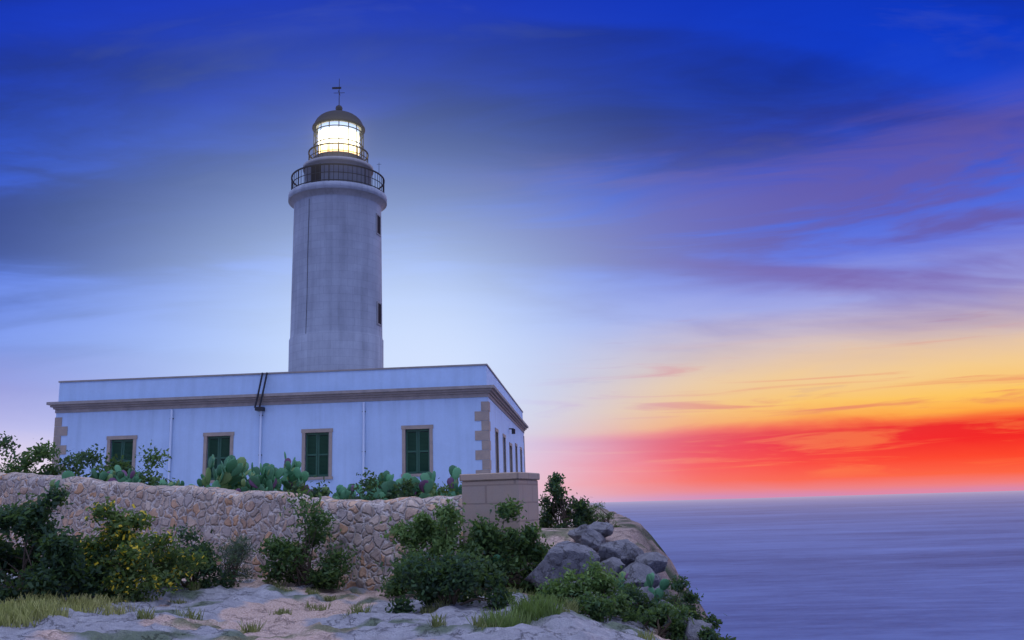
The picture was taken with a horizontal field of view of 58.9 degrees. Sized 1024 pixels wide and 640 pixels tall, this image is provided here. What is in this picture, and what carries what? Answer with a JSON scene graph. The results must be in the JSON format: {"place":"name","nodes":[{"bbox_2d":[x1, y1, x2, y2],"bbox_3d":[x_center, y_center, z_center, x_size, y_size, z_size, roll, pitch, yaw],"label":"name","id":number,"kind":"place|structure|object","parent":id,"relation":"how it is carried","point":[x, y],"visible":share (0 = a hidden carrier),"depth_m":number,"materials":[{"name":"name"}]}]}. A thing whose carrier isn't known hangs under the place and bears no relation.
{"place":"outdoors","nodes":[
{"label":"outdoors","id":0,"kind":"place"},
{"bbox_2d":[288,78,386,371],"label":"lighthouse tower","id":1,"kind":"structure","parent":0,"point":[337,202],"depth_m":49.73,"materials":[{"name":"white paint"}]},
{"bbox_2d":[0,503,715,639],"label":"ground","id":2,"kind":"structure","parent":0,"point":[249,602],"depth_m":10.67,"materials":[{"name":"stone"}]},
{"bbox_2d":[0,431,27,471],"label":"terrace shrub","id":3,"kind":"object","parent":2,"relation":"on","point":[4,442],"visible":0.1,"depth_m":24.32,"materials":[{"name":"green plant"}]},
{"bbox_2d":[0,438,90,476],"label":"terrace shrub","id":4,"kind":"object","parent":2,"relation":"on","point":[41,452],"visible":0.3,"depth_m":22.87,"materials":[{"name":"green plant"}]},
{"bbox_2d":[0,484,115,602],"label":"lentisk shrub","id":5,"kind":"object","parent":2,"relation":"on","point":[47,560],"visible":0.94,"depth_m":12.32,"materials":[{"name":"green plant"}]},
{"bbox_2d":[47,443,129,475],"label":"terrace shrub","id":6,"kind":"object","parent":2,"relation":"on","point":[79,460],"visible":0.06,"depth_m":22.48,"materials":[{"name":"green plant"}]},
{"bbox_2d":[83,439,176,485],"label":"terrace shrub","id":7,"kind":"object","parent":2,"relation":"on","point":[156,457],"visible":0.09,"depth_m":22.66,"materials":[{"name":"green plant"}]},
{"bbox_2d":[65,496,222,602],"bbox_3d":[-5.468,3.334,13.376,2.527,1.470,2.148,-2,-11,0],"label":"bush","id":8,"kind":"object","parent":2,"relation":"on","point":[134,556],"visible":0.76,"depth_m":13.04,"materials":[{"name":"green plant"}]},
{"bbox_2d":[151,478,165,485],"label":"bush","id":9,"kind":"object","parent":2,"relation":"on","point":[157,483],"visible":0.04,"depth_m":19.95,"materials":[{"name":"green plant"}]},
{"bbox_2d":[152,523,240,588],"bbox_3d":[-5.098,3.809,14.599,1.491,1.079,1.062,3,-12,-20],"label":"grey shrub","id":10,"kind":"object","parent":2,"relation":"on","point":[204,572],"visible":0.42,"depth_m":14.53,"materials":[{"name":"green plant"}]},
{"bbox_2d":[0,472,462,590],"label":"stone retaining wall","id":11,"kind":"structure","parent":2,"relation":"on","point":[221,513],"depth_m":17.16,"materials":[{"name":"beige stone"}]},
{"bbox_2d":[201,533,261,585],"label":"grey shrub","id":12,"kind":"object","parent":2,"relation":"on","point":[234,556],"visible":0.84,"depth_m":15.17,"materials":[{"name":"green plant"}]},
{"bbox_2d":[49,451,461,500],"bbox_3d":[-5.414,3.712,19.419,10.385,1.908,3.376,-7,-12,23],"label":"prickly pear cacti","id":13,"kind":"object","parent":2,"relation":"on","point":[232,471],"visible":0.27,"depth_m":19.15,"materials":[{"name":"green plant"}]},
{"bbox_2d":[46,364,528,496],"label":"building","id":14,"kind":"structure","parent":2,"relation":"on","point":[336,428],"depth_m":39.18,"materials":[{"name":"white paint"}]},
{"bbox_2d":[253,483,361,589],"bbox_3d":[-3.337,3.552,14.991,1.741,1.728,1.538,-2,-11,0],"label":"tall shrub","id":15,"kind":"object","parent":2,"relation":"on","point":[291,557],"visible":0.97,"depth_m":14.78,"materials":[{"name":"green plant"}]},
{"bbox_2d":[284,475,332,496],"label":"shrub","id":16,"kind":"object","parent":2,"relation":"on","point":[315,491],"visible":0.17,"depth_m":17.89,"materials":[{"name":"green plant"}]},
{"bbox_2d":[0,573,658,639],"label":"grass tufts","id":17,"kind":"object","parent":2,"relation":"on","point":[23,611],"visible":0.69,"depth_m":10.40,"materials":[{"name":"green plant"}]},
{"bbox_2d":[338,467,384,500],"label":"bush","id":18,"kind":"object","parent":2,"relation":"on","point":[367,488],"visible":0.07,"depth_m":16.86,"materials":[{"name":"green plant"}]},
{"bbox_2d":[373,478,418,499],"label":"bush","id":19,"kind":"object","parent":2,"relation":"on","point":[407,484],"visible":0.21,"depth_m":16.40,"materials":[{"name":"green plant"}]},
{"bbox_2d":[397,478,461,496],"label":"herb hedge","id":20,"kind":"object","parent":2,"relation":"on","point":[444,487],"visible":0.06,"depth_m":16.94,"materials":[{"name":"green plant"}]},
{"bbox_2d":[376,497,507,598],"bbox_3d":[-1.047,3.472,13.836,1.945,1.507,1.584,-2,-11,0],"label":"shrub","id":21,"kind":"object","parent":2,"relation":"on","point":[441,536],"visible":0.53,"depth_m":13.68,"materials":[{"name":"green plant"}]},
{"bbox_2d":[375,541,522,613],"bbox_3d":[-0.824,3.403,12.122,1.963,0.862,1.607,-2,-11,0],"label":"shrub","id":22,"kind":"object","parent":2,"relation":"on","point":[451,574],"visible":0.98,"depth_m":11.81,"materials":[{"name":"green plant"}]},
{"bbox_2d":[459,541,511,587],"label":"bush","id":23,"kind":"object","parent":2,"relation":"on","point":[498,556],"visible":0.13,"depth_m":13.86,"materials":[{"name":"green plant"}]},
{"bbox_2d":[459,472,539,586],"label":"stone gate pier","id":24,"kind":"structure","parent":2,"relation":"on","point":[482,493],"depth_m":15.13,"materials":[{"name":"beige stone"}]},
{"bbox_2d":[453,495,554,594],"bbox_3d":[-0.145,3.516,14.286,1.656,1.524,1.667,-2,-11,0],"label":"shrub","id":25,"kind":"object","parent":2,"relation":"on","point":[525,545],"visible":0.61,"depth_m":13.96,"materials":[{"name":"green plant"}]},
{"bbox_2d":[525,541,600,589],"bbox_3d":[0.750,3.735,13.724,1.018,0.766,0.891,-11,-15,39],"label":"cliff boulder","id":26,"kind":"object","parent":2,"relation":"on","point":[559,556],"visible":0.65,"depth_m":13.49,"materials":[{"name":"grey stone"}]},
{"bbox_2d":[538,472,600,527],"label":"cliff shrub","id":27,"kind":"object","parent":2,"relation":"on","point":[582,514],"visible":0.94,"depth_m":19.61,"materials":[{"name":"green plant"}]},
{"bbox_2d":[532,551,639,615],"bbox_3d":[1.015,3.480,11.986,1.138,0.827,1.274,6,-14,-35],"label":"cliff shrub","id":28,"kind":"object","parent":2,"relation":"on","point":[595,582],"visible":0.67,"depth_m":12.01,"materials":[{"name":"green plant"}]},
{"bbox_2d":[568,524,605,550],"bbox_3d":[1.350,3.969,16.512,0.675,0.496,0.769,-4,-12,10],"label":"cliff boulder","id":29,"kind":"object","parent":2,"relation":"on","point":[587,535],"visible":0.74,"depth_m":16.28,"materials":[{"name":"grey stone"}]},
{"bbox_2d":[588,522,613,537],"bbox_3d":[1.608,3.882,16.773,0.616,0.302,0.416,-8,-13,28],"label":"cliff boulder","id":30,"kind":"object","parent":29,"relation":"on","point":[605,529],"visible":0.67,"depth_m":16.60,"materials":[{"name":"grey stone"}]},
{"bbox_2d":[562,586,648,622],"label":"scrub","id":31,"kind":"object","parent":2,"relation":"on","point":[595,608],"depth_m":11.28,"materials":[{"name":"green plant"}]},
{"bbox_2d":[590,501,621,526],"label":"cliff shrub","id":32,"kind":"object","parent":2,"relation":"on","point":[608,516],"visible":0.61,"depth_m":18.38,"materials":[{"name":"green plant"}]},
{"bbox_2d":[600,557,625,575],"bbox_3d":[1.574,3.943,14.321,0.430,0.400,0.590,8,-15,-40],"label":"cliff boulder","id":33,"kind":"object","parent":2,"relation":"on","point":[614,563],"visible":0.41,"depth_m":14.12,"materials":[{"name":"grey stone"}]},
{"bbox_2d":[598,539,643,566],"bbox_3d":[1.762,3.913,15.074,0.859,0.529,0.804,8,-15,-39],"label":"cliff boulder","id":34,"kind":"object","parent":2,"relation":"on","point":[626,552],"visible":0.59,"depth_m":14.79,"materials":[{"name":"grey stone"}]},
{"bbox_2d":[616,578,640,601],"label":"cliff shrub","id":35,"kind":"object","parent":2,"relation":"on","point":[623,588],"visible":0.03,"depth_m":13.33,"materials":[{"name":"green plant"}]},
{"bbox_2d":[621,621,644,629],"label":"cliff boulder","id":36,"kind":"object","parent":2,"relation":"on","point":[638,624],"visible":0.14,"depth_m":11.75,"materials":[{"name":"grey stone"}]},
{"bbox_2d":[614,561,660,588],"bbox_3d":[1.944,4.010,14.064,0.689,0.526,0.579,5,-13,-30],"label":"cliff boulder","id":37,"kind":"object","parent":2,"relation":"on","point":[637,570],"visible":0.58,"depth_m":13.93,"materials":[{"name":"grey stone"}]},
{"bbox_2d":[611,571,669,602],"bbox_3d":[1.885,4.145,13.438,0.523,0.811,1.396,8,-15,-40],"label":"prickly pear","id":38,"kind":"object","parent":2,"relation":"on","point":[664,584],"depth_m":13.01,"materials":[{"name":"green plant"}]},
{"bbox_2d":[628,586,655,607],"bbox_3d":[1.877,4.049,13.156,0.505,0.368,0.558,-3,-12,9],"label":"cliff boulder","id":39,"kind":"object","parent":2,"relation":"on","point":[650,595],"visible":0.14,"depth_m":13.04,"materials":[{"name":"grey stone"}]},
{"bbox_2d":[616,584,667,625],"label":"scrub","id":40,"kind":"object","parent":2,"relation":"on","point":[632,593],"depth_m":12.28,"materials":[{"name":"green plant"}]},
{"bbox_2d":[635,552,667,573],"bbox_3d":[2.232,3.918,14.505,0.502,0.402,0.518,-10,-14,36],"label":"cliff boulder","id":41,"kind":"object","parent":2,"relation":"on","point":[656,562],"visible":0.66,"depth_m":14.39,"materials":[{"name":"grey stone"}]},
{"bbox_2d":[639,598,696,639],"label":"cliff shrub","id":42,"kind":"object","parent":2,"relation":"on","point":[676,625],"visible":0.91,"depth_m":11.68,"materials":[{"name":"green plant"}]},
{"bbox_2d":[667,594,681,607],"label":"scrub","id":43,"kind":"object","parent":2,"relation":"on","point":[673,597],"depth_m":14.47,"materials":[{"name":"green plant"}]},
{"bbox_2d":[654,571,704,616],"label":"bush","id":44,"kind":"object","parent":2,"relation":"on","point":[689,597],"visible":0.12,"depth_m":12.88,"materials":[{"name":"green plant"}]},
{"bbox_2d":[663,616,695,639],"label":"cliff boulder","id":45,"kind":"object","parent":2,"relation":"on","point":[689,619],"visible":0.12,"depth_m":11.91,"materials":[{"name":"grey stone"}]},
{"bbox_2d":[683,620,711,639],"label":"cliff boulder","id":46,"kind":"object","parent":2,"relation":"on","point":[692,630],"visible":0.65,"depth_m":11.63,"materials":[{"name":"grey stone"}]},
{"bbox_2d":[679,603,726,631],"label":"scrub","id":47,"kind":"object","parent":2,"relation":"on","point":[711,619],"depth_m":12.67,"materials":[{"name":"green plant"}]},
{"bbox_2d":[671,625,735,639],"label":"scrub","id":48,"kind":"object","parent":2,"relation":"on","point":[708,633],"depth_m":11.33,"materials":[{"name":"green plant"}]},
{"bbox_2d":[0,0,1023,503],"label":"sky","id":49,"kind":"structure","parent":0,"point":[702,249],"materials":[{"name":"blue"}]},
{"bbox_2d":[588,491,1023,639],"bbox_3d":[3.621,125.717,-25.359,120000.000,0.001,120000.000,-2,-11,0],"label":"sea water","id":50,"kind":"structure","parent":0,"point":[933,566],"depth_m":1728.63,"materials":[{"name":"blue liquid"}]}
]}

